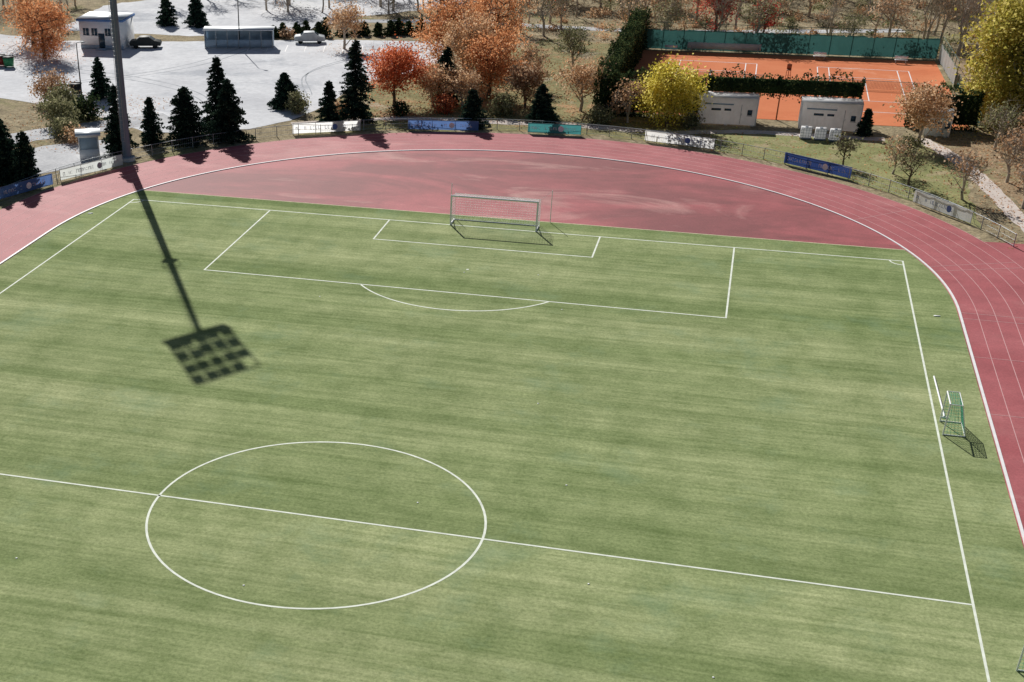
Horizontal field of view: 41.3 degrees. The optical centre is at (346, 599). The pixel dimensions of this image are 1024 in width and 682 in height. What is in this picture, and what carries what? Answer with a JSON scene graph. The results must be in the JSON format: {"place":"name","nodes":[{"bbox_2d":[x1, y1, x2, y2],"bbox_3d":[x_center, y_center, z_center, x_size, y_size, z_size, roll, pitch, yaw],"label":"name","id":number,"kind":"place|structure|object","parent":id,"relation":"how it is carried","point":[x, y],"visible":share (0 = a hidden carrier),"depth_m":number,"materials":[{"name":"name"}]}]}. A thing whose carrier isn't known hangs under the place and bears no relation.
{"place":"outdoors","nodes":[
{"label":"outdoors","id":0,"kind":"place"},
{"bbox_2d":[7,113,172,142],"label":"access road","id":1,"kind":"structure","parent":0,"point":[40,133],"depth_m":145.77,"materials":[{"name":"grey asphalt"}]},
{"bbox_2d":[65,0,468,35],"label":"service road","id":2,"kind":"structure","parent":0,"point":[225,12],"depth_m":206.93,"materials":[{"name":"grey asphalt"}]},
{"bbox_2d":[0,132,1023,529],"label":"running track","id":3,"kind":"structure","parent":0,"point":[928,230],"depth_m":120.42,"materials":[{"name":"rubber"}]},
{"bbox_2d":[0,149,1023,542],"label":"track kerb","id":4,"kind":"structure","parent":3,"relation":"on","point":[706,175],"depth_m":113.02,"materials":[{"name":"white concrete"}]},
{"bbox_2d":[0,132,1023,461],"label":"track lane lines","id":5,"kind":"object","parent":3,"relation":"on","point":[690,168],"visible":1,"depth_m":120.42,"materials":[{"name":"paint"}]},
{"bbox_2d":[0,0,1023,243],"bbox_3d":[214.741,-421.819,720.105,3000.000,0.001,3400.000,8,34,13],"label":"ground","id":6,"kind":"structure","parent":0,"point":[13,108],"depth_m":148.95,"materials":[{"name":"green plant"}]},
{"bbox_2d":[0,119,16,184],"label":"spruce tree","id":7,"kind":"object","parent":6,"relation":"on","point":[6,161],"visible":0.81,"depth_m":126.06,"materials":[{"name":"green plant"}]},
{"bbox_2d":[1,131,41,185],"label":"spruce tree","id":8,"kind":"object","parent":6,"relation":"on","point":[23,165],"visible":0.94,"depth_m":125.21,"materials":[{"name":"green plant"}]},
{"bbox_2d":[0,173,52,198],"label":"advertising board","id":9,"kind":"object","parent":6,"relation":"on","point":[26,186],"visible":1,"depth_m":124.50,"materials":[{"name":"metal"}]},
{"bbox_2d":[0,0,54,45],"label":"maple tree","id":10,"kind":"object","parent":6,"relation":"on","point":[10,10],"visible":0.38,"depth_m":181.71,"materials":[{"name":"orange plant"}]},
{"bbox_2d":[4,0,73,58],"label":"maple tree","id":11,"kind":"object","parent":6,"relation":"on","point":[43,13],"visible":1,"depth_m":174.84,"materials":[{"name":"orange plant"}]},
{"bbox_2d":[25,62,80,101],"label":"bush","id":12,"kind":"object","parent":6,"relation":"on","point":[52,79],"visible":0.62,"depth_m":154.39,"materials":[{"name":"brown plant"}]},
{"bbox_2d":[34,80,81,108],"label":"bush","id":13,"kind":"object","parent":6,"relation":"on","point":[65,91],"visible":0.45,"depth_m":151.20,"materials":[{"name":"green plant"}]},
{"bbox_2d":[29,93,87,126],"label":"bush","id":14,"kind":"object","parent":6,"relation":"on","point":[58,108],"visible":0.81,"depth_m":144.99,"materials":[{"name":"green plant"}]},
{"bbox_2d":[45,115,79,138],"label":"bush","id":15,"kind":"object","parent":6,"relation":"on","point":[59,127],"visible":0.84,"depth_m":141.58,"materials":[{"name":"green plant"}]},
{"bbox_2d":[34,140,109,173],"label":"kiosk forecourt","id":16,"kind":"structure","parent":6,"relation":"on","point":[48,158],"depth_m":135.73,"materials":[{"name":"concrete"}]},
{"bbox_2d":[75,128,100,159],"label":"ticket kiosk","id":17,"kind":"object","parent":16,"relation":"on","point":[88,142],"visible":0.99,"depth_m":133.90,"materials":[{"name":"white metal"}]},
{"bbox_2d":[79,137,97,149],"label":"window","id":18,"kind":"structure","parent":17,"relation":"in","point":[90,142],"depth_m":133.68,"materials":[{"name":"glass"}]},
{"bbox_2d":[70,92,106,121],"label":"bush","id":19,"kind":"object","parent":6,"relation":"on","point":[87,105],"visible":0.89,"depth_m":147.88,"materials":[{"name":"green plant"}]},
{"bbox_2d":[58,154,122,180],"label":"advertising board","id":20,"kind":"object","parent":6,"relation":"on","point":[90,167],"visible":1,"depth_m":129.88,"materials":[{"name":"metal"}]},
{"bbox_2d":[86,56,111,100],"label":"spruce tree","id":21,"kind":"object","parent":6,"relation":"on","point":[99,84],"visible":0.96,"depth_m":156.12,"materials":[{"name":"green plant"}]},
{"bbox_2d":[101,83,139,158],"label":"spruce tree","id":22,"kind":"object","parent":6,"relation":"on","point":[112,129],"visible":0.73,"depth_m":133.90,"materials":[{"name":"green plant"}]},
{"bbox_2d":[108,0,135,161],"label":"floodlight mast","id":23,"kind":"object","parent":6,"relation":"on","point":[127,156],"visible":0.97,"depth_m":130.11,"materials":[{"name":"metal"}]},
{"bbox_2d":[139,97,168,146],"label":"spruce tree","id":24,"kind":"object","parent":6,"relation":"on","point":[149,135],"visible":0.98,"depth_m":138.07,"materials":[{"name":"green plant"}]},
{"bbox_2d":[155,0,178,26],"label":"spruce tree","id":25,"kind":"object","parent":6,"relation":"on","point":[167,17],"visible":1,"depth_m":196.37,"materials":[{"name":"green plant"}]},
{"bbox_2d":[161,86,211,148],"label":"spruce tree","id":26,"kind":"object","parent":6,"relation":"on","point":[186,123],"visible":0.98,"depth_m":138.20,"materials":[{"name":"green plant"}]},
{"bbox_2d":[182,0,210,28],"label":"spruce tree","id":27,"kind":"object","parent":6,"relation":"on","point":[196,18],"visible":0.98,"depth_m":195.37,"materials":[{"name":"green plant"}]},
{"bbox_2d":[199,55,239,133],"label":"spruce tree","id":28,"kind":"object","parent":6,"relation":"on","point":[214,86],"visible":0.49,"depth_m":141.69,"materials":[{"name":"green plant"}]},
{"bbox_2d":[0,34,442,131],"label":"parking lot","id":29,"kind":"structure","parent":6,"relation":"on","point":[253,75],"depth_m":170.83,"materials":[{"name":"grey asphalt"}]},
{"bbox_2d":[78,17,134,48],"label":"walls","id":30,"kind":"structure","parent":29,"relation":"on","point":[126,28],"depth_m":181.68,"materials":[{"name":"white paint"}]},
{"bbox_2d":[77,11,132,19],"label":"roof","id":31,"kind":"structure","parent":30,"relation":"on","point":[102,15],"depth_m":182.26,"materials":[{"name":"white metal"}]},
{"bbox_2d":[129,35,161,48],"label":"parked car","id":32,"kind":"object","parent":29,"relation":"on","point":[145,40],"visible":1,"depth_m":182.27,"materials":[{"name":"metal"}]},
{"bbox_2d":[29,48,423,117],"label":"tyre marks","id":33,"kind":"object","parent":29,"relation":"on","point":[305,75],"visible":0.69,"depth_m":168.17},
{"bbox_2d":[202,26,274,48],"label":"long shelter","id":34,"kind":"object","parent":29,"relation":"on","point":[227,37],"visible":1,"depth_m":182.35,"materials":[{"name":"metal"}]},
{"bbox_2d":[294,30,324,43],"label":"parked car","id":35,"kind":"object","parent":29,"relation":"on","point":[313,35],"visible":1,"depth_m":184.63,"materials":[{"name":"white metal"}]},
{"bbox_2d":[320,0,371,48],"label":"maple tree","id":36,"kind":"object","parent":29,"relation":"on","point":[342,20],"visible":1,"depth_m":179.61,"materials":[{"name":"orange plant"}]},
{"bbox_2d":[205,78,255,144],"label":"spruce tree","id":37,"kind":"object","parent":6,"relation":"on","point":[230,112],"visible":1,"depth_m":139.03,"materials":[{"name":"green plant"}]},
{"bbox_2d":[267,72,306,109],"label":"spruce tree","id":38,"kind":"object","parent":6,"relation":"on","point":[285,86],"visible":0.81,"depth_m":151.55,"materials":[{"name":"green plant"}]},
{"bbox_2d":[283,87,311,114],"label":"bush","id":39,"kind":"object","parent":6,"relation":"on","point":[296,95],"visible":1,"depth_m":150.06,"materials":[{"name":"green plant"}]},
{"bbox_2d":[292,120,360,133],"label":"advertising board","id":40,"kind":"object","parent":6,"relation":"on","point":[329,126],"visible":1,"depth_m":142.88,"materials":[{"name":"metal"}]},
{"bbox_2d":[314,81,339,121],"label":"spruce tree","id":41,"kind":"object","parent":6,"relation":"on","point":[326,110],"visible":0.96,"depth_m":145.34,"materials":[{"name":"green plant"}]},
{"bbox_2d":[338,39,377,123],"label":"spruce tree","id":42,"kind":"object","parent":6,"relation":"on","point":[355,107],"visible":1,"depth_m":145.59,"materials":[{"name":"green plant"}]},
{"bbox_2d":[361,31,438,107],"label":"maple tree","id":43,"kind":"object","parent":6,"relation":"on","point":[391,66],"visible":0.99,"depth_m":149.99,"materials":[{"name":"red plant"}]},
{"bbox_2d":[408,120,478,130],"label":"advertising board","id":44,"kind":"object","parent":6,"relation":"on","point":[431,125],"visible":1,"depth_m":143.49,"materials":[{"name":"metal"}]},
{"bbox_2d":[395,0,504,66],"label":"maple tree","id":45,"kind":"object","parent":6,"relation":"on","point":[449,7],"visible":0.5,"depth_m":167.24,"materials":[{"name":"orange plant"}]},
{"bbox_2d":[456,88,490,129],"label":"spruce tree","id":46,"kind":"object","parent":6,"relation":"on","point":[473,105],"visible":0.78,"depth_m":143.94,"materials":[{"name":"green plant"}]},
{"bbox_2d":[299,39,698,148],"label":"grass verge","id":47,"kind":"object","parent":6,"relation":"on","point":[576,117],"depth_m":153.55,"materials":[{"name":"green plant"}]},
{"bbox_2d":[388,95,412,116],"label":"bush","id":48,"kind":"object","parent":47,"relation":"on","point":[403,108],"visible":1,"depth_m":149.35,"materials":[{"name":"green plant"}]},
{"bbox_2d":[410,61,457,105],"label":"young ash tree","id":49,"kind":"object","parent":47,"relation":"on","point":[431,87],"visible":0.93,"depth_m":151.49,"materials":[{"name":"brown plant"}]},
{"bbox_2d":[429,46,460,104],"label":"spruce tree","id":50,"kind":"object","parent":47,"relation":"on","point":[446,57],"visible":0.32,"depth_m":153.01,"materials":[{"name":"green plant"}]},
{"bbox_2d":[428,92,465,115],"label":"bush","id":51,"kind":"object","parent":47,"relation":"on","point":[449,104],"visible":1,"depth_m":150.09,"materials":[{"name":"brown plant"}]},
{"bbox_2d":[440,63,483,104],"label":"beech tree","id":52,"kind":"object","parent":47,"relation":"on","point":[464,81],"visible":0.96,"depth_m":150.88,"materials":[{"name":"brown plant"}]},
{"bbox_2d":[432,2,503,71],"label":"maple tree","id":53,"kind":"object","parent":47,"relation":"on","point":[455,38],"visible":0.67,"depth_m":157.42,"materials":[{"name":"orange plant"}]},
{"bbox_2d":[452,17,534,98],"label":"maple tree","id":54,"kind":"object","parent":47,"relation":"on","point":[496,70],"visible":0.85,"depth_m":153.76,"materials":[{"name":"orange plant"}]},
{"bbox_2d":[464,0,533,56],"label":"maple tree","id":55,"kind":"object","parent":47,"relation":"on","point":[506,14],"visible":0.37,"depth_m":172.70,"materials":[{"name":"orange plant"}]},
{"bbox_2d":[484,89,517,116],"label":"bush","id":56,"kind":"object","parent":47,"relation":"on","point":[508,104],"visible":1,"depth_m":149.09,"materials":[{"name":"green plant"}]},
{"bbox_2d":[503,51,552,107],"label":"beech tree","id":57,"kind":"object","parent":47,"relation":"on","point":[524,76],"visible":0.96,"depth_m":149.96,"materials":[{"name":"brown plant"}]},
{"bbox_2d":[509,37,555,86],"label":"bare tree","id":58,"kind":"object","parent":47,"relation":"on","point":[531,53],"visible":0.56,"depth_m":159.13,"materials":[{"name":"brown plant"}]},
{"bbox_2d":[545,50,616,110],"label":"young ash tree","id":59,"kind":"object","parent":47,"relation":"on","point":[586,78],"visible":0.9,"depth_m":148.51,"materials":[{"name":"orange plant"}]},
{"bbox_2d":[585,102,616,125],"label":"bush","id":60,"kind":"object","parent":47,"relation":"on","point":[602,113],"visible":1,"depth_m":145.90,"materials":[{"name":"green plant"}]},
{"bbox_2d":[604,77,647,122],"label":"bare tree","id":61,"kind":"object","parent":47,"relation":"on","point":[626,96],"visible":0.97,"depth_m":145.18,"materials":[{"name":"brown plant"}]},
{"bbox_2d":[679,109,705,128],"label":"bush","id":62,"kind":"object","parent":47,"relation":"on","point":[693,121],"visible":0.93,"depth_m":144.39,"materials":[{"name":"green plant"}]},
{"bbox_2d":[0,0,1008,58],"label":"distant woodland","id":63,"kind":"object","parent":6,"relation":"on","point":[890,7],"visible":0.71,"depth_m":186.00,"materials":[{"name":"brown plant"}]},
{"bbox_2d":[0,118,1016,246],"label":"perimeter fence","id":64,"kind":"object","parent":6,"relation":"on","point":[631,137],"visible":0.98,"depth_m":136.28,"materials":[{"name":"metal"}]},
{"bbox_2d":[0,190,1023,681],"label":"artificial turf pitch","id":65,"kind":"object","parent":6,"relation":"on","point":[778,422],"visible":1,"depth_m":78.56,"materials":[{"name":"green plastic"}]},
{"bbox_2d":[0,199,989,681],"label":"pitch markings","id":66,"kind":"object","parent":65,"relation":"on","point":[478,497],"visible":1,"depth_m":74.96,"materials":[{"name":"white paint"}]},
{"bbox_2d":[450,187,552,231],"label":"football goal","id":67,"kind":"object","parent":65,"relation":"on","point":[452,209],"visible":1,"depth_m":115.60,"materials":[{"name":"white paint"}]},
{"bbox_2d":[145,190,901,249],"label":"turf edging","id":68,"kind":"object","parent":65,"relation":"on","point":[532,220],"visible":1,"depth_m":116.81,"materials":[{"name":"white paint"}]},
{"bbox_2d":[939,391,965,436],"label":"training goal","id":69,"kind":"object","parent":65,"relation":"on","point":[961,408],"visible":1,"depth_m":80.78,"materials":[{"name":"white paint"}]},
{"bbox_2d":[1,3,1023,248],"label":"fallen leaves","id":70,"kind":"object","parent":6,"relation":"on","point":[653,125],"visible":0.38,"depth_m":145.38,"materials":[{"name":"orange plant"}]},
{"bbox_2d":[2,150,1023,546],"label":"track infield","id":71,"kind":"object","parent":6,"relation":"on","point":[608,192],"visible":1,"depth_m":124.62,"materials":[{"name":"rubber"}]},
{"bbox_2d":[524,84,561,123],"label":"spruce tree","id":72,"kind":"object","parent":6,"relation":"on","point":[543,109],"visible":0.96,"depth_m":144.65,"materials":[{"name":"green plant"}]},
{"bbox_2d":[528,123,581,135],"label":"advertising board","id":73,"kind":"object","parent":6,"relation":"on","point":[553,128],"visible":1,"depth_m":142.01,"materials":[{"name":"metal"}]},
{"bbox_2d":[548,16,600,67],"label":"bare tree","id":74,"kind":"object","parent":6,"relation":"on","point":[575,39],"visible":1,"depth_m":166.23,"materials":[{"name":"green plant"}]},
{"bbox_2d":[291,117,884,140],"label":"footpath","id":75,"kind":"structure","parent":6,"relation":"on","point":[505,122],"depth_m":143.53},
{"bbox_2d":[590,6,651,115],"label":"tall hedge","id":76,"kind":"object","parent":6,"relation":"on","point":[625,51],"visible":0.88,"depth_m":159.79,"materials":[{"name":"green plant"}]},
{"bbox_2d":[610,66,706,118],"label":"clipped hedge","id":77,"kind":"object","parent":6,"relation":"on","point":[619,81],"visible":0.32,"depth_m":147.64,"materials":[{"name":"green plant"}]},
{"bbox_2d":[624,46,715,126],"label":"linden tree","id":78,"kind":"object","parent":6,"relation":"on","point":[660,84],"visible":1,"depth_m":142.28,"materials":[{"name":"yellow plant"}]},
{"bbox_2d":[645,130,714,149],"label":"advertising board","id":79,"kind":"object","parent":6,"relation":"on","point":[681,139],"visible":1,"depth_m":137.84,"materials":[{"name":"metal"}]},
{"bbox_2d":[691,0,738,31],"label":"red maple tree","id":80,"kind":"object","parent":6,"relation":"on","point":[717,11],"visible":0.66,"depth_m":186.38,"materials":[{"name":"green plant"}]},
{"bbox_2d":[687,42,760,53],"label":"sponsor banner","id":81,"kind":"object","parent":6,"relation":"on","point":[724,46],"visible":1,"depth_m":178.08,"materials":[{"name":"fabric"}]},
{"bbox_2d":[697,91,759,126],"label":"white container","id":82,"kind":"object","parent":6,"relation":"on","point":[732,108],"visible":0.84,"depth_m":144.52,"materials":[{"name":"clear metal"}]},
{"bbox_2d":[748,0,782,32],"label":"red maple tree","id":83,"kind":"object","parent":6,"relation":"on","point":[767,25],"visible":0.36,"depth_m":186.17,"materials":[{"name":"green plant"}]},
{"bbox_2d":[706,63,865,119],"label":"clipped hedge","id":84,"kind":"object","parent":6,"relation":"on","point":[779,85],"visible":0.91,"depth_m":145.23,"materials":[{"name":"green plant"}]},
{"bbox_2d":[642,22,941,58],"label":"windscreen fence","id":85,"kind":"object","parent":6,"relation":"on","point":[834,44],"visible":0.92,"depth_m":176.49,"materials":[{"name":"green paint"}]},
{"bbox_2d":[625,50,966,129],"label":"tennis court","id":86,"kind":"object","parent":6,"relation":"on","point":[919,71],"visible":0.5,"depth_m":168.67,"materials":[{"name":"soil"}]},
{"bbox_2d":[798,96,863,132],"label":"white container","id":87,"kind":"object","parent":6,"relation":"on","point":[842,114],"visible":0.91,"depth_m":142.25,"materials":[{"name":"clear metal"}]},
{"bbox_2d":[827,131,862,164],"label":"sapling tree","id":88,"kind":"object","parent":6,"relation":"on","point":[850,146],"visible":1,"depth_m":130.28,"materials":[{"name":"green plant"}]},
{"bbox_2d":[853,108,874,136],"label":"spruce tree","id":89,"kind":"object","parent":6,"relation":"on","point":[864,126],"visible":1,"depth_m":140.69,"materials":[{"name":"green plant"}]},
{"bbox_2d":[880,130,920,173],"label":"sapling tree","id":90,"kind":"object","parent":6,"relation":"on","point":[899,149],"visible":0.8,"depth_m":127.83,"materials":[{"name":"green plant"}]},
{"bbox_2d":[893,131,928,150],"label":"bush","id":91,"kind":"object","parent":6,"relation":"on","point":[913,141],"visible":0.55,"depth_m":135.28,"materials":[{"name":"green plant"}]},
{"bbox_2d":[889,142,937,185],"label":"sapling tree","id":92,"kind":"object","parent":6,"relation":"on","point":[916,157],"visible":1,"depth_m":124.45,"materials":[{"name":"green plant"}]},
{"bbox_2d":[882,80,968,146],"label":"young ash tree","id":93,"kind":"object","parent":6,"relation":"on","point":[918,103],"visible":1,"depth_m":134.97,"materials":[{"name":"brown plant"}]},
{"bbox_2d":[922,107,953,137],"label":"shed","id":94,"kind":"structure","parent":6,"relation":"on","point":[934,133],"depth_m":140.27,"materials":[{"name":"grey metal"}]},
{"bbox_2d":[903,80,984,131],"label":"clipped hedge","id":95,"kind":"object","parent":6,"relation":"on","point":[967,114],"visible":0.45,"depth_m":142.09,"materials":[{"name":"green plant"}]},
{"bbox_2d":[938,36,959,83],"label":"windscreen fence","id":96,"kind":"object","parent":6,"relation":"on","point":[945,60],"visible":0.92,"depth_m":166.38,"materials":[{"name":"green paint"}]},
{"bbox_2d":[942,140,1000,199],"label":"bare tree","id":97,"kind":"object","parent":6,"relation":"on","point":[966,160],"visible":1,"depth_m":120.19,"materials":[{"name":"brown plant"}]},
{"bbox_2d":[948,0,1023,128],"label":"poplar tree","id":98,"kind":"object","parent":6,"relation":"on","point":[1004,33],"visible":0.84,"depth_m":139.53,"materials":[{"name":"yellow plant"}]},
{"bbox_2d":[985,242,1023,268],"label":"track chute","id":99,"kind":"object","parent":6,"relation":"on","point":[1016,254],"visible":1,"depth_m":109.79,"materials":[{"name":"rubber"}]},
{"bbox_2d":[299,19,904,32],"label":"woodland road","id":100,"kind":"structure","parent":0,"point":[558,27],"depth_m":193.17,"materials":[{"name":"grey asphalt"}]},
{"bbox_2d":[710,133,980,228],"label":"grass","id":101,"kind":"structure","parent":0,"point":[930,185],"depth_m":133.05,"materials":[{"name":"green plant"}]},
{"bbox_2d":[784,152,852,177],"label":"advertising board","id":102,"kind":"object","parent":101,"relation":"on","point":[805,162],"visible":1,"depth_m":129.51,"materials":[{"name":"metal"}]},
{"bbox_2d":[913,190,974,223],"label":"advertising board","id":103,"kind":"object","parent":101,"relation":"on","point":[945,207],"visible":1,"depth_m":117.90,"materials":[{"name":"metal"}]},
{"bbox_2d":[921,139,1023,231],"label":"gravel path","id":104,"kind":"structure","parent":0,"point":[1005,204],"depth_m":123.98,"materials":[{"name":"grey gravel"}]},
{"bbox_2d":[950,56,1023,213],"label":"leaf litter ground","id":105,"kind":"structure","parent":0,"point":[1018,196],"depth_m":134.30,"materials":[{"name":"brown plant"}]},
{"bbox_2d":[977,97,1023,150],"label":"bare tree","id":106,"kind":"object","parent":105,"relation":"on","point":[1000,117],"visible":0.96,"depth_m":134.54,"materials":[{"name":"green plant"}]},
{"bbox_2d":[984,121,1023,182],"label":"bare tree","id":107,"kind":"object","parent":105,"relation":"on","point":[1008,148],"visible":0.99,"depth_m":125.00,"materials":[{"name":"brown plant"}]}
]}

